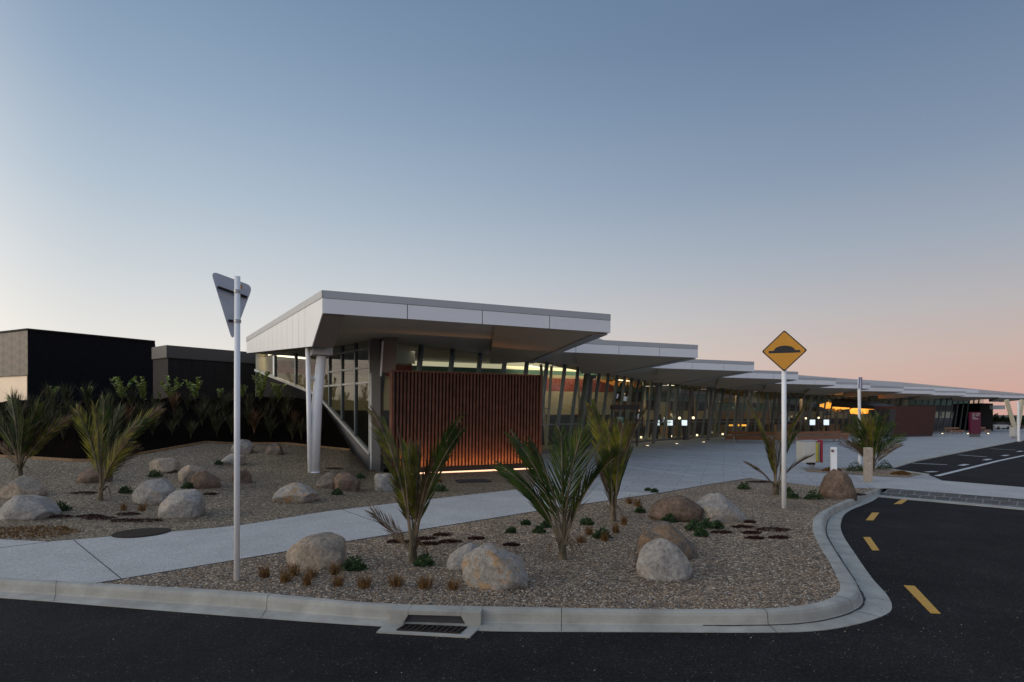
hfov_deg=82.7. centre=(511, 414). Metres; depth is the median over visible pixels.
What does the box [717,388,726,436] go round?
window
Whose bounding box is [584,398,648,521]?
nikau palm
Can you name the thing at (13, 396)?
flax plant
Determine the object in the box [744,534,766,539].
groundcover mat
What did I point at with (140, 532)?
manhole cover
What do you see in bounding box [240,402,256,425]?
flax plant
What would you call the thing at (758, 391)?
window
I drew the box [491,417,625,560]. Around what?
nikau palm
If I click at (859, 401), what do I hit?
pole
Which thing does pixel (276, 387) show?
leafy shrub
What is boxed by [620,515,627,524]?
grass tuft
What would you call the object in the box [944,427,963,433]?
timber bench
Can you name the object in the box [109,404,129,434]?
flax plant
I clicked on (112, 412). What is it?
flax plant
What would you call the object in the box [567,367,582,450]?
window
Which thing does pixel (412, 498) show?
nikau palm
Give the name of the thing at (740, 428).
window
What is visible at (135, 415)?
flax plant
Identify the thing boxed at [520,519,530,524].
green clump
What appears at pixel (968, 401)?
window
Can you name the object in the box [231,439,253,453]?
boulder
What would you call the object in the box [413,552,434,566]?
green clump
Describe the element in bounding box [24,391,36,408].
flax plant
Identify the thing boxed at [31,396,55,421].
flax plant
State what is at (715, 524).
green clump
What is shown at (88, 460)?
timber edging
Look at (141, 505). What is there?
grass tuft
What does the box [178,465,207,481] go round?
boulder
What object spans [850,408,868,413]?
feature light
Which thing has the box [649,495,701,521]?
boulder
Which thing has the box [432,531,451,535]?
groundcover mat
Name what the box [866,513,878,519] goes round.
yellow dash
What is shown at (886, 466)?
green clump
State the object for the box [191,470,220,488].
boulder
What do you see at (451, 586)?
grass tuft
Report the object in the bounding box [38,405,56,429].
flax plant
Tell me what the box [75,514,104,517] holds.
groundcover mat
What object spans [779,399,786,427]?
window
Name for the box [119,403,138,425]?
flax plant
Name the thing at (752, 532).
groundcover mat
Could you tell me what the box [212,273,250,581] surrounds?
give way sign
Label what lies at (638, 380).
window
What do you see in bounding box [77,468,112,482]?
boulder
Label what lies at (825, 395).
window
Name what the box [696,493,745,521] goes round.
boulder
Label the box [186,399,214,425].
flax plant
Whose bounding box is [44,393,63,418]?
flax plant
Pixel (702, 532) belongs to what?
green clump
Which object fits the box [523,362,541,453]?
window
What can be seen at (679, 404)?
pendant lamp
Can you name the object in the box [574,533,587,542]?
grass tuft
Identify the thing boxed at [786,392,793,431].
window
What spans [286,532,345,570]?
boulder
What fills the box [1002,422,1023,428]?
parked car
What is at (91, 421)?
flax plant
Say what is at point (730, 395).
window
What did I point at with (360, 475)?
green clump
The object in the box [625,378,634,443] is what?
window
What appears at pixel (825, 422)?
display screen
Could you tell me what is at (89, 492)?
groundcover mat
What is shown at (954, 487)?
crossing
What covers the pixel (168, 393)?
leafy shrub
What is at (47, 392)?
flax plant
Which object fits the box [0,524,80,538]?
dry grass patch
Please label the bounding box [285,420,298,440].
flax plant
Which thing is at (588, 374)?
window
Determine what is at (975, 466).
lane line
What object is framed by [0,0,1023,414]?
sky
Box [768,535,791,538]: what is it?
groundcover mat
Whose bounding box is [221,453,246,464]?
boulder
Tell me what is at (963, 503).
ramp edging
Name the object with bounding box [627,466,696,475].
paving band
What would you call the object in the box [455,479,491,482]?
drain cover
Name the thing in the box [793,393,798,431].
window
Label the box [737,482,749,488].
green clump
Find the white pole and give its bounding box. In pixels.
[1015,401,1021,441]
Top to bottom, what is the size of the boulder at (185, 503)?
0.623 m
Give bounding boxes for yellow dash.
[863,537,878,549]
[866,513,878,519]
[894,499,906,503]
[904,585,940,613]
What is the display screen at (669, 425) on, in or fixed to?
on the plaza
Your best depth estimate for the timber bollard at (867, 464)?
16.45 m
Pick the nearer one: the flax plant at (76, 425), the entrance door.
the flax plant at (76, 425)
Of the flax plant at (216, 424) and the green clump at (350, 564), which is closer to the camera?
the green clump at (350, 564)
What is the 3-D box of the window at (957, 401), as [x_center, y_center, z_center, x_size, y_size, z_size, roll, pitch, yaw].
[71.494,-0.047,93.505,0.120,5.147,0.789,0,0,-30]
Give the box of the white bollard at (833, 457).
[830,447,836,470]
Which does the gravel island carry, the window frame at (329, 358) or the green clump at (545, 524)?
the green clump at (545, 524)
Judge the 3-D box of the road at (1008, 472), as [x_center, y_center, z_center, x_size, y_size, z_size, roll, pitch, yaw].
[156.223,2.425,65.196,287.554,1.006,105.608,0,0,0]
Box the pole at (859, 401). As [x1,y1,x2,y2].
[858,377,861,464]
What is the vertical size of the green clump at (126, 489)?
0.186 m
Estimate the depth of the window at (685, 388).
51.65 m
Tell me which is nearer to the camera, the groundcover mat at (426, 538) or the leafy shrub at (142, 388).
the groundcover mat at (426, 538)
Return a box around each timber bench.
[725,431,781,441]
[786,431,848,442]
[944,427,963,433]
[981,427,990,433]
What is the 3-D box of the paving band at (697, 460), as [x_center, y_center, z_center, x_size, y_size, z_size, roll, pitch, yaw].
[7.550,1.936,25.204,0.320,0.058,8.759,0,0,-18]
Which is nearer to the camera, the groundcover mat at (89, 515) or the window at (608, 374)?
the groundcover mat at (89, 515)
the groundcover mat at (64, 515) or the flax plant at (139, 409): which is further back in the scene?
the flax plant at (139, 409)
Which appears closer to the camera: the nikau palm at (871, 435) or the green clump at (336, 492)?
the green clump at (336, 492)
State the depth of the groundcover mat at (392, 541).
8.64 m
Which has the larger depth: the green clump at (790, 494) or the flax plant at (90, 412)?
the flax plant at (90, 412)
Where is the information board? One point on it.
(807, 447)
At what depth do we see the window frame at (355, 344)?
21.14 m
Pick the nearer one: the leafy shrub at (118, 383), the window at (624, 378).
the leafy shrub at (118, 383)
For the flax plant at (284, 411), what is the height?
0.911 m
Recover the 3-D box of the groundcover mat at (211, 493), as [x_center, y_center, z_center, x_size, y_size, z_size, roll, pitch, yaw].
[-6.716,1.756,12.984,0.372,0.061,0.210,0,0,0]
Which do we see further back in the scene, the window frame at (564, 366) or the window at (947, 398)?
the window at (947, 398)
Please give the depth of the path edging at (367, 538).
8.87 m
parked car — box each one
[993,422,1010,428]
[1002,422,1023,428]
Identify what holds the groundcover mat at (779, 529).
on the gravel island
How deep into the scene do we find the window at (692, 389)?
53.03 m
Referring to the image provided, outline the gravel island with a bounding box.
[104,478,874,608]
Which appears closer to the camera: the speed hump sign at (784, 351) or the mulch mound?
the speed hump sign at (784, 351)
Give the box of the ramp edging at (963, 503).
[876,495,1023,509]
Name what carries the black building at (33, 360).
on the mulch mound
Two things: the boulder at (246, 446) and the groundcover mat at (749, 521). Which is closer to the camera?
the groundcover mat at (749, 521)
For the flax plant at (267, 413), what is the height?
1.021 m
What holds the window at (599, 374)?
in the airport terminal
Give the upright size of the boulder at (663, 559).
0.593 m
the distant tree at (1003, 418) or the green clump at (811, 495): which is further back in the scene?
the distant tree at (1003, 418)
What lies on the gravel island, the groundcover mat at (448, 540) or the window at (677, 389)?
the groundcover mat at (448, 540)
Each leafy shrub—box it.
[48,386,59,402]
[110,376,134,400]
[133,375,146,401]
[158,375,183,400]
[184,376,201,400]
[216,388,223,397]
[240,383,247,397]
[252,371,269,400]
[269,382,285,400]
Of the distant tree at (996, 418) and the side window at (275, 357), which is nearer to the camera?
the side window at (275, 357)
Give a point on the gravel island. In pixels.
(794, 509)
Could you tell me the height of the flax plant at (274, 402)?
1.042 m
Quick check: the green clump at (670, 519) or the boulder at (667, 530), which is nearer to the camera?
the boulder at (667, 530)
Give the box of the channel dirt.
[54,501,875,631]
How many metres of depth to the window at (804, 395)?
71.08 m
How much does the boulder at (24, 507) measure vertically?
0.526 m
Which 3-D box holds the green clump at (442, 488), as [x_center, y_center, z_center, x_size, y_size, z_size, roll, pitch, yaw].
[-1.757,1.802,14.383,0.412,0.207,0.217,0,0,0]
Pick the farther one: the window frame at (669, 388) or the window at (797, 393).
the window at (797, 393)
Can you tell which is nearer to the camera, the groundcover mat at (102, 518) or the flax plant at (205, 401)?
the groundcover mat at (102, 518)
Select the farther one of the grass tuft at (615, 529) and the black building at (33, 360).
the black building at (33, 360)
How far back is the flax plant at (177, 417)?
20.39 m
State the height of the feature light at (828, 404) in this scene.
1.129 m
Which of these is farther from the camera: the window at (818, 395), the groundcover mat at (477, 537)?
the window at (818, 395)
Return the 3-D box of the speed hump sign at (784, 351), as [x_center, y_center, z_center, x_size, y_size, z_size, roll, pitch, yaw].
[5.525,0.156,11.812,0.819,3.709,0.131,0,0,19]
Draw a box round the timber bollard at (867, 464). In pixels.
[863,447,872,481]
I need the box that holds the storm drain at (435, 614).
[377,605,482,637]
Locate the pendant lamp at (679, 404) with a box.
[678,388,680,418]
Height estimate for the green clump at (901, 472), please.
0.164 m
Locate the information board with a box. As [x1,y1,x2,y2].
[796,440,822,468]
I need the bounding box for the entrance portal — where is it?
[832,399,936,436]
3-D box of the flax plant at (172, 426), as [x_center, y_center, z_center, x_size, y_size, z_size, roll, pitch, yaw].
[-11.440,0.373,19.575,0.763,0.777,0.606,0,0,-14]
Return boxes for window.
[274,355,276,375]
[294,353,297,384]
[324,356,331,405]
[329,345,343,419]
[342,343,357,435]
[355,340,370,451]
[382,372,388,468]
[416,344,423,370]
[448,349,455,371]
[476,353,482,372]
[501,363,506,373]
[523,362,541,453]
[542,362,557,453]
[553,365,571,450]
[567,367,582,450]
[579,373,594,448]
[589,373,600,445]
[597,373,609,444]
[610,375,618,423]
[616,376,625,432]
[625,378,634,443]
[631,379,640,442]
[638,381,648,441]
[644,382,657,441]
[656,383,666,440]
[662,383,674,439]
[671,384,682,439]
[678,385,686,438]
[686,386,696,438]
[692,387,704,437]
[700,387,712,437]
[710,388,720,437]
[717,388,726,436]
[724,389,734,435]
[732,390,742,435]
[739,390,748,435]
[745,391,756,435]
[754,391,763,435]
[763,392,771,426]
[770,392,779,431]
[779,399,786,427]
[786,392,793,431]
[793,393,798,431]
[799,395,805,431]
[806,395,812,431]
[814,395,819,430]
[821,395,826,430]
[828,394,833,430]
[834,395,843,432]
[841,397,849,432]
[936,399,944,430]
[942,398,947,429]
[948,401,953,429]
[954,401,958,429]
[959,401,966,430]
[964,401,969,430]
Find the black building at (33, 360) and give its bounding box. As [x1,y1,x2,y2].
[0,328,154,401]
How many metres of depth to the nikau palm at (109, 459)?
12.07 m
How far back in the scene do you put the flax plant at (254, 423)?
21.21 m
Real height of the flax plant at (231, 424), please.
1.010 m
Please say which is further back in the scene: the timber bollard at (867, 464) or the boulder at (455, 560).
the timber bollard at (867, 464)
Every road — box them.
[0,493,1023,681]
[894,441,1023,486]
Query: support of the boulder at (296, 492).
on the gravel garden
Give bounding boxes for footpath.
[0,487,654,582]
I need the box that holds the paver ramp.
[879,489,1023,507]
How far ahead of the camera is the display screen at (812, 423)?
69.94 m
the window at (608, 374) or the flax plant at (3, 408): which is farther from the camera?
the window at (608, 374)
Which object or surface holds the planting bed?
on the plaza
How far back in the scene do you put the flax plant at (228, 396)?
23.06 m
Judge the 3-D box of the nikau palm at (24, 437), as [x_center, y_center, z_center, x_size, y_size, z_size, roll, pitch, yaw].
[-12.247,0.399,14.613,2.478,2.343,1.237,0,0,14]
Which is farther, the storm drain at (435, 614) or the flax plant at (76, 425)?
the flax plant at (76, 425)
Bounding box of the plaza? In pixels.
[535,428,1023,498]
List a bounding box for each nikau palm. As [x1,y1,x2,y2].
[0,384,74,475]
[71,390,165,500]
[363,405,467,563]
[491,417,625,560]
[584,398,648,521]
[743,398,815,494]
[838,410,909,470]
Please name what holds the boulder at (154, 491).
on the gravel garden
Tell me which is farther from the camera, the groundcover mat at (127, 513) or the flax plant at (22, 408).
the flax plant at (22, 408)
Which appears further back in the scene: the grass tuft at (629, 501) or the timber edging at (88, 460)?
the timber edging at (88, 460)
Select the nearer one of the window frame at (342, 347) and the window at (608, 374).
the window frame at (342, 347)
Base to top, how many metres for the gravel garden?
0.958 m
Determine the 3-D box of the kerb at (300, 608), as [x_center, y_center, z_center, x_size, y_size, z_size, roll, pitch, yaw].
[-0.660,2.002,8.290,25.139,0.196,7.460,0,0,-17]
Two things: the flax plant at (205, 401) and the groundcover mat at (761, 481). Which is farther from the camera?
the flax plant at (205, 401)
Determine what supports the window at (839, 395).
in the airport terminal
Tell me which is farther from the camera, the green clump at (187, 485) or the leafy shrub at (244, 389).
the leafy shrub at (244, 389)
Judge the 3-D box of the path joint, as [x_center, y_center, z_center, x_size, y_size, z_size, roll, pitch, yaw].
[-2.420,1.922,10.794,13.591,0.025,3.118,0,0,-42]
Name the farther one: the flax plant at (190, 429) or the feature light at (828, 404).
the feature light at (828, 404)
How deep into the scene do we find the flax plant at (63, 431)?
17.49 m
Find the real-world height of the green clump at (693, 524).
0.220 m
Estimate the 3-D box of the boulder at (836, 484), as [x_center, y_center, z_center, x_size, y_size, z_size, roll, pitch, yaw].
[7.590,1.683,13.520,0.814,0.838,0.786,0,0,0]
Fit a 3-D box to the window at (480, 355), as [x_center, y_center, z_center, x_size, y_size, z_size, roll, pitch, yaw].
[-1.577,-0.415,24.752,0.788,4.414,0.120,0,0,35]
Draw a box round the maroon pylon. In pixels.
[969,412,980,436]
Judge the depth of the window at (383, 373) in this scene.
20.33 m
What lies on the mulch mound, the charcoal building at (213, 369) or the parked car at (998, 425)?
the charcoal building at (213, 369)
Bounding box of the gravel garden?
[0,443,534,540]
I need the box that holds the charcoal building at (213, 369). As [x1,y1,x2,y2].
[152,345,255,398]
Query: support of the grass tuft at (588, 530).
on the gravel island
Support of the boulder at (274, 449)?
on the gravel garden
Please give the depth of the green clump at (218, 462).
16.71 m
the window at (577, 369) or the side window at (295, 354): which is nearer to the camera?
the side window at (295, 354)
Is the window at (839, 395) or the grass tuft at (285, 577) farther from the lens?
the window at (839, 395)
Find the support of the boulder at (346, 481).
on the gravel garden
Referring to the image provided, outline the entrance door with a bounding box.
[610,405,638,445]
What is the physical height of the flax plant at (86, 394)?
1.130 m
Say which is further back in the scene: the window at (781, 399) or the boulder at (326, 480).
the window at (781, 399)
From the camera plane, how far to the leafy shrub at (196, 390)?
23.43 m
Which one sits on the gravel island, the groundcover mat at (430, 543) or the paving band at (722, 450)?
the groundcover mat at (430, 543)
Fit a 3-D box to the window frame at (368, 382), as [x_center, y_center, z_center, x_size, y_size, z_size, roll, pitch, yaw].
[-5.302,-0.650,20.743,0.120,3.920,1.125,0,0,-42]
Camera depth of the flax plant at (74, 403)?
18.84 m
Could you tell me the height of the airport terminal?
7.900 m
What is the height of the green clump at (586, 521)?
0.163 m
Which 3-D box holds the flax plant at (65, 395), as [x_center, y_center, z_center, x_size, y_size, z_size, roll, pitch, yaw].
[-16.003,-0.736,20.908,1.119,1.140,0.890,0,0,43]
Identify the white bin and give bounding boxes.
[1009,427,1016,438]
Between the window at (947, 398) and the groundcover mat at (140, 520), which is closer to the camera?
the groundcover mat at (140, 520)
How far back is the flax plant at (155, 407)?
20.27 m
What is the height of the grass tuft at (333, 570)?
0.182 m
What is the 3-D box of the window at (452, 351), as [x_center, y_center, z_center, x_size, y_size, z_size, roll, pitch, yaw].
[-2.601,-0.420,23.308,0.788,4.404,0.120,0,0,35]
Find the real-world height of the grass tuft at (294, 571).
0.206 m
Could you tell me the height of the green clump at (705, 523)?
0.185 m
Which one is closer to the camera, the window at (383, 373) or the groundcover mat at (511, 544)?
the groundcover mat at (511, 544)
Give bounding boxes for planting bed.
[805,466,918,476]
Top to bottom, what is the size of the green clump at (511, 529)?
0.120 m
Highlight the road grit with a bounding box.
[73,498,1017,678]
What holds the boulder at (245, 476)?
on the gravel garden
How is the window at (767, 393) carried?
in the airport terminal
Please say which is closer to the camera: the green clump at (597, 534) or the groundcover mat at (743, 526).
the green clump at (597, 534)
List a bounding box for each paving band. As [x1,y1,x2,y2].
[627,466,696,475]
[634,453,749,466]
[673,445,780,456]
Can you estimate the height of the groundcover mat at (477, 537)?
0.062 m
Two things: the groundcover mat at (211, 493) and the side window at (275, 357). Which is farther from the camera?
the side window at (275, 357)
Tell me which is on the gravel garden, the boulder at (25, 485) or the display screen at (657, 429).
the boulder at (25, 485)
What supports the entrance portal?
on the plaza
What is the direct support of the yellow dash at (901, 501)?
on the road at (43, 641)
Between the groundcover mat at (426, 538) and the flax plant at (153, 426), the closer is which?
the groundcover mat at (426, 538)
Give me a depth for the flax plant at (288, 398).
22.87 m
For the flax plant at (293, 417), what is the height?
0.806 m
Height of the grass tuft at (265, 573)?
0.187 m
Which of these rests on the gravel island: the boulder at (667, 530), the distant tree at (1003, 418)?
the boulder at (667, 530)
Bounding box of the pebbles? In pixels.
[100,487,839,608]
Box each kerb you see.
[0,488,891,632]
[884,440,1023,474]
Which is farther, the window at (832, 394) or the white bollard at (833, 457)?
the window at (832, 394)
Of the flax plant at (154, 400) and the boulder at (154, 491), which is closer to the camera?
the boulder at (154, 491)
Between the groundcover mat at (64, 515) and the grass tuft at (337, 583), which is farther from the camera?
the groundcover mat at (64, 515)
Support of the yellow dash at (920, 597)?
on the road at (43, 641)
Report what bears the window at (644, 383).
in the airport terminal
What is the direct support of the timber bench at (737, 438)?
on the plaza
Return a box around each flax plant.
[0,401,8,417]
[2,386,25,410]
[4,390,30,418]
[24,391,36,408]
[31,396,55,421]
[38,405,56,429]
[39,381,57,407]
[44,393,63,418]
[51,407,79,440]
[55,381,79,407]
[63,398,82,423]
[72,412,88,434]
[75,379,96,407]
[83,405,95,423]
[87,417,102,434]
[101,386,120,406]
[101,398,121,421]
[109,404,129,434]
[118,384,140,408]
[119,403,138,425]
[123,412,142,438]
[128,398,152,419]
[141,412,160,436]
[146,394,160,405]
[148,398,165,423]
[163,391,181,412]
[163,417,179,435]
[171,407,186,425]
[184,421,197,438]
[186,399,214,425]
[200,393,211,408]
[202,396,223,423]
[209,412,228,435]
[217,393,232,419]
[220,387,233,409]
[223,412,233,434]
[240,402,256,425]
[242,390,256,406]
[245,409,264,433]
[256,400,271,423]
[261,417,277,437]
[264,387,280,410]
[276,401,291,420]
[277,388,298,414]
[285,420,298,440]
[287,410,300,425]
[293,419,306,439]
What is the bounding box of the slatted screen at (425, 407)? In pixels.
[387,370,542,473]
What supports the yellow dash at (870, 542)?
on the road at (43, 641)
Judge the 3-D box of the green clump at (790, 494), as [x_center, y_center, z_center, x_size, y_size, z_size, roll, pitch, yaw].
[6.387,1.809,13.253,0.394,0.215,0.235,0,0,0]
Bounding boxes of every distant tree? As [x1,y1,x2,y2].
[993,413,1000,428]
[1000,415,1007,421]
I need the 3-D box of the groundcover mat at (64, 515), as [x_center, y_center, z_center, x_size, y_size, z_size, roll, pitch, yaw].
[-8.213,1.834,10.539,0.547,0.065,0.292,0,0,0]
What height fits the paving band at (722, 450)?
0.139 m
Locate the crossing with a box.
[854,475,1023,498]
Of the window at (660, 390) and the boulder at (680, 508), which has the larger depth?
the window at (660, 390)
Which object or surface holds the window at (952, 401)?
in the airport terminal
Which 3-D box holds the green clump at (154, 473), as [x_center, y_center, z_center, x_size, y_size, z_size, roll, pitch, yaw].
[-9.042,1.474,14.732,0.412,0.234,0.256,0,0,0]
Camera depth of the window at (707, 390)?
55.77 m
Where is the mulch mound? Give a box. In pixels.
[0,396,348,458]
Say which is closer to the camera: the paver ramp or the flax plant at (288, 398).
the paver ramp
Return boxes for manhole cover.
[111,528,170,537]
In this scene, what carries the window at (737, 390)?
in the airport terminal
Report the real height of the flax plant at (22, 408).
1.196 m
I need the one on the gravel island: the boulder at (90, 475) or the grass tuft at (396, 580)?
the grass tuft at (396, 580)
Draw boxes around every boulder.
[0,475,47,498]
[0,495,61,520]
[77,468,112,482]
[132,478,175,504]
[149,457,179,472]
[158,489,205,518]
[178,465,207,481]
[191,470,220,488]
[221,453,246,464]
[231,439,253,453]
[231,468,251,482]
[265,443,282,454]
[272,482,316,502]
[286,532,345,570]
[316,471,337,488]
[334,472,360,490]
[374,473,394,491]
[446,543,478,570]
[462,543,527,589]
[636,521,697,559]
[636,538,692,581]
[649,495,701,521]
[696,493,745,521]
[819,469,857,500]
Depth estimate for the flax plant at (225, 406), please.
21.93 m
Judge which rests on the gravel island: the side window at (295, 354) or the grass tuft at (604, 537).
the grass tuft at (604, 537)
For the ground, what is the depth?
22.77 m
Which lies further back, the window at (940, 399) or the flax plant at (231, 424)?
the window at (940, 399)
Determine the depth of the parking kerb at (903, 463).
25.92 m
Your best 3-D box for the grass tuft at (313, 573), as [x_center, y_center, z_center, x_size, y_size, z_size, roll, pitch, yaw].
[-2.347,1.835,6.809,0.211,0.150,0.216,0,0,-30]
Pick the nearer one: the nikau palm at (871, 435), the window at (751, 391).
the nikau palm at (871, 435)
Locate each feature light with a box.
[820,402,849,409]
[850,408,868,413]
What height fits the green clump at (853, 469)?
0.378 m
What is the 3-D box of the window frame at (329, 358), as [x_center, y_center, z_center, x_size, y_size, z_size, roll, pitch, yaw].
[-7.484,-1.466,23.181,0.120,2.288,1.125,0,0,-42]
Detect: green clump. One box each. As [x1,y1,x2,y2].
[56,500,72,510]
[118,485,132,492]
[147,468,162,476]
[181,481,192,488]
[214,459,223,464]
[331,487,343,494]
[340,555,368,570]
[356,472,365,478]
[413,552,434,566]
[434,483,448,491]
[504,526,517,533]
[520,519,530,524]
[531,524,546,532]
[541,520,551,527]
[579,516,594,524]
[592,525,613,537]
[635,506,646,512]
[660,513,678,521]
[684,518,704,530]
[693,525,708,536]
[699,517,711,527]
[709,520,724,528]
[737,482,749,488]
[786,490,800,498]
[802,487,823,499]
[821,466,841,470]
[845,460,862,470]
[875,459,893,468]
[890,470,910,474]
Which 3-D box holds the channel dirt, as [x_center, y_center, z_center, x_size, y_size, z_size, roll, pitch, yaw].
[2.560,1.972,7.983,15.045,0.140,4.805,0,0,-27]
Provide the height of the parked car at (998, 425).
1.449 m
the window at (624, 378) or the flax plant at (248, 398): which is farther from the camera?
the window at (624, 378)
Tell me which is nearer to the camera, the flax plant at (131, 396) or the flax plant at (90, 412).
the flax plant at (90, 412)
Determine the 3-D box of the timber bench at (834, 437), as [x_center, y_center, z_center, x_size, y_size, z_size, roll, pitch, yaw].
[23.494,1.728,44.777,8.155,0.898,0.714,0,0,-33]
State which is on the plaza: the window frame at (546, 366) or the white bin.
the white bin
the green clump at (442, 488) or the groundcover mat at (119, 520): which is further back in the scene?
the green clump at (442, 488)
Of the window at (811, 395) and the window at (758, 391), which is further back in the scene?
the window at (811, 395)
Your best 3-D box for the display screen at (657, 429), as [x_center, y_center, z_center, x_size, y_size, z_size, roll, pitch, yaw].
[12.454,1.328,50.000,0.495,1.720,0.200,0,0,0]
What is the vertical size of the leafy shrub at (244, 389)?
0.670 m
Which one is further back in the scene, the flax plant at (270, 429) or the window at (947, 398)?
the window at (947, 398)
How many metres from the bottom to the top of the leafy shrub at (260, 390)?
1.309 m
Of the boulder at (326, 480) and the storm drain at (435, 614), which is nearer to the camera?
the storm drain at (435, 614)
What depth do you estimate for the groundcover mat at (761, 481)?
16.35 m
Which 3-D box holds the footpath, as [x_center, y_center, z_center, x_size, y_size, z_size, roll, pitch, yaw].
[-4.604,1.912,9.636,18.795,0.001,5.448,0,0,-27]
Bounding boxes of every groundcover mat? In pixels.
[49,514,73,517]
[68,491,96,493]
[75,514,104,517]
[82,515,116,519]
[109,518,138,522]
[115,512,140,515]
[130,517,163,522]
[202,492,219,494]
[386,538,407,542]
[417,541,440,545]
[418,536,435,539]
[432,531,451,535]
[438,539,462,542]
[467,536,484,539]
[503,542,519,545]
[710,529,732,533]
[730,524,754,528]
[742,530,761,533]
[744,520,755,522]
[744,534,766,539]
[748,480,770,482]
[756,526,790,531]
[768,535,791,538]
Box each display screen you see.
[656,420,659,438]
[667,420,672,438]
[681,420,686,439]
[809,420,814,434]
[823,420,828,434]
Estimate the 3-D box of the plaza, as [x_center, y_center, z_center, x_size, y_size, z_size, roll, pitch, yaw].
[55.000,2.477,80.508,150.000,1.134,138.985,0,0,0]
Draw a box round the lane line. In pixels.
[934,455,1023,475]
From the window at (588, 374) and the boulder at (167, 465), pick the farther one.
the window at (588, 374)
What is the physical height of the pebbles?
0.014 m
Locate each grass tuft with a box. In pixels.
[119,501,127,509]
[134,501,147,510]
[256,564,271,577]
[276,564,296,582]
[287,562,300,576]
[301,570,314,585]
[305,567,317,577]
[327,561,342,574]
[330,572,344,586]
[353,572,375,588]
[385,570,407,587]
[414,571,435,589]
[442,578,464,590]
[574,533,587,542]
[584,525,593,534]
[600,530,608,540]
[609,522,620,532]
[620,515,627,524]
[624,496,632,503]
[632,496,642,506]
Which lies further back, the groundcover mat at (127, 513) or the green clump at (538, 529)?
the groundcover mat at (127, 513)
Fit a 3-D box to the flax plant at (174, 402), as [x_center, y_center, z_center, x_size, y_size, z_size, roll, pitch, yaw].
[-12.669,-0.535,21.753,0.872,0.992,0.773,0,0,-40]
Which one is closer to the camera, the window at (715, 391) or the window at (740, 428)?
the window at (715, 391)
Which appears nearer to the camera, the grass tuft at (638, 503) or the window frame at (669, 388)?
the grass tuft at (638, 503)
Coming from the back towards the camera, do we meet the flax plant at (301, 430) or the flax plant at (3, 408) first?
the flax plant at (301, 430)
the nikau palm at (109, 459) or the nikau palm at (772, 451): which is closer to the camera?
the nikau palm at (109, 459)
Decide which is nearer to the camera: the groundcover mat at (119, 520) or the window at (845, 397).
the groundcover mat at (119, 520)
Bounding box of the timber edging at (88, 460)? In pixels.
[0,441,349,461]
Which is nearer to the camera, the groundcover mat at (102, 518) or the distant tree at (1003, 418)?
the groundcover mat at (102, 518)
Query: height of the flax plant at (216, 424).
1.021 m
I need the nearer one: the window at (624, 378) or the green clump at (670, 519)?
the green clump at (670, 519)
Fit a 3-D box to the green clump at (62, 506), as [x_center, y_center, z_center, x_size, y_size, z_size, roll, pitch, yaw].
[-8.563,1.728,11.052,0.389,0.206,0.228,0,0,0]
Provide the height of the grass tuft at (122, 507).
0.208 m
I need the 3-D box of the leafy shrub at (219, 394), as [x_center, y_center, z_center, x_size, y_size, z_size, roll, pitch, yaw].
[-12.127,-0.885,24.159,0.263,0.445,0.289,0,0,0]
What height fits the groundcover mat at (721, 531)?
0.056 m
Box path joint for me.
[0,487,655,578]
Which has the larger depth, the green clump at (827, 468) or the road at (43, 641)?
the green clump at (827, 468)
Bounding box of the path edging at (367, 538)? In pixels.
[97,478,747,582]
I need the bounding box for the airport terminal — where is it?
[246,290,1023,472]
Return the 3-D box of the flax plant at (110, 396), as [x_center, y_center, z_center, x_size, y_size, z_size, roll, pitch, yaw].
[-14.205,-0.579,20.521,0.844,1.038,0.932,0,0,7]
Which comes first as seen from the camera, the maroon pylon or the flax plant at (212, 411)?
the flax plant at (212, 411)
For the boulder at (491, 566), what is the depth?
6.41 m
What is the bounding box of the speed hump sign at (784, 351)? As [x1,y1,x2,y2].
[762,331,806,508]
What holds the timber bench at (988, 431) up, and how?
on the plaza
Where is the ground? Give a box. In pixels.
[384,415,1023,492]
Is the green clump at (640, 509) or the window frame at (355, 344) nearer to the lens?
the green clump at (640, 509)
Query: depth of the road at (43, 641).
5.21 m
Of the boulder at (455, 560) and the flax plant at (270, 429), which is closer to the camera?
the boulder at (455, 560)
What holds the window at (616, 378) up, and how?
in the airport terminal
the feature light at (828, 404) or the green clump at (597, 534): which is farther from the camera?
the feature light at (828, 404)
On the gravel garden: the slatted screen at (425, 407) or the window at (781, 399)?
the slatted screen at (425, 407)
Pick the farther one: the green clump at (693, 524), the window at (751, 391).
the window at (751, 391)

